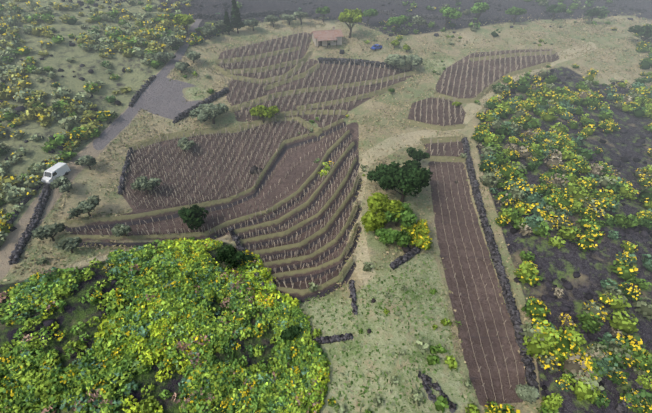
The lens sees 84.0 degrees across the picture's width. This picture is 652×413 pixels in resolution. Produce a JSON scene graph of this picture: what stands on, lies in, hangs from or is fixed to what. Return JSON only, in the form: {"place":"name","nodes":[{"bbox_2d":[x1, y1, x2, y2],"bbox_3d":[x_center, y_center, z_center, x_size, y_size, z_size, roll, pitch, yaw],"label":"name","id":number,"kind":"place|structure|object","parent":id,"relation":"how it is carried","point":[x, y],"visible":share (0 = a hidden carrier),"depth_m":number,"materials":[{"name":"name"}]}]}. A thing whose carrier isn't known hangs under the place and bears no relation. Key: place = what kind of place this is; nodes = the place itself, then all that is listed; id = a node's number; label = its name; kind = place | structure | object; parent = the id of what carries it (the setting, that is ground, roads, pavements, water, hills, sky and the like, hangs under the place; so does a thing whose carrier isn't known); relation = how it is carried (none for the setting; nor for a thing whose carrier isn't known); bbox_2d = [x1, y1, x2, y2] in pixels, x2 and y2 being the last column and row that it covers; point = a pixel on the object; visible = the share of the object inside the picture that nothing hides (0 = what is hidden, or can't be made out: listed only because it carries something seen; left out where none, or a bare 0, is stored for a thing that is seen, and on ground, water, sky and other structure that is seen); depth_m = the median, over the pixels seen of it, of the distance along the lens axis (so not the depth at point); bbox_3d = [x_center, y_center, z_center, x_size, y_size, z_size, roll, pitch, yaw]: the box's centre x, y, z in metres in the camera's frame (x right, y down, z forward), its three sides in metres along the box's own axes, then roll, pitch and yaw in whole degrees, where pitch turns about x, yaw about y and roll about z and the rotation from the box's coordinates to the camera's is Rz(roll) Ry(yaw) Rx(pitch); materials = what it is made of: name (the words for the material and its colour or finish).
{"place":"outdoors","nodes":[
{"label":"outdoors","id":0,"kind":"place"},
{"bbox_2d":[0,0,651,412],"bbox_3d":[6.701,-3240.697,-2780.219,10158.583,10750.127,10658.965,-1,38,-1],"label":"ground","id":1,"kind":"structure","parent":0,"point":[162,98],"depth_m":78.45,"materials":[{"name":"beige soil"}]},
{"bbox_2d":[41,162,70,183],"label":"white van","id":2,"kind":"object","parent":1,"relation":"on","point":[53,172],"visible":0.94,"depth_m":71.42,"materials":[{"name":"white paint"}]},
{"bbox_2d":[70,31,557,401],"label":"vine stakes","id":3,"kind":"object","parent":1,"relation":"on","point":[302,97],"visible":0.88,"depth_m":87.65,"materials":[{"name":"brown wood"}]},
{"bbox_2d":[0,0,651,412],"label":"shrub","id":4,"kind":"object","parent":1,"relation":"on","point":[506,172],"visible":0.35,"depth_m":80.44,"materials":[{"name":"green plant"}]},
{"bbox_2d":[0,0,651,411],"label":"lava boulders","id":5,"kind":"object","parent":1,"relation":"on","point":[512,230],"visible":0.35,"depth_m":83.87,"materials":[{"name":"stone"}]},
{"bbox_2d":[311,26,343,47],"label":"farm house","id":6,"kind":"structure","parent":1,"relation":"on","point":[321,37],"depth_m":120.73,"materials":[{"name":"paint"}]},
{"bbox_2d":[7,9,651,412],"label":"dry stone walls","id":7,"kind":"structure","parent":1,"relation":"on","point":[393,265],"depth_m":66.96,"materials":[{"name":"grey stone"}]},
{"bbox_2d":[51,10,651,400],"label":"tree trunks","id":8,"kind":"object","parent":1,"relation":"on","point":[350,34],"visible":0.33,"depth_m":120.74,"materials":[{"name":"brown wood"}]},
{"bbox_2d":[370,44,381,50],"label":"blue car","id":9,"kind":"object","parent":1,"relation":"on","point":[375,46],"visible":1,"depth_m":120.70,"materials":[{"name":"blue paint"}]}
]}

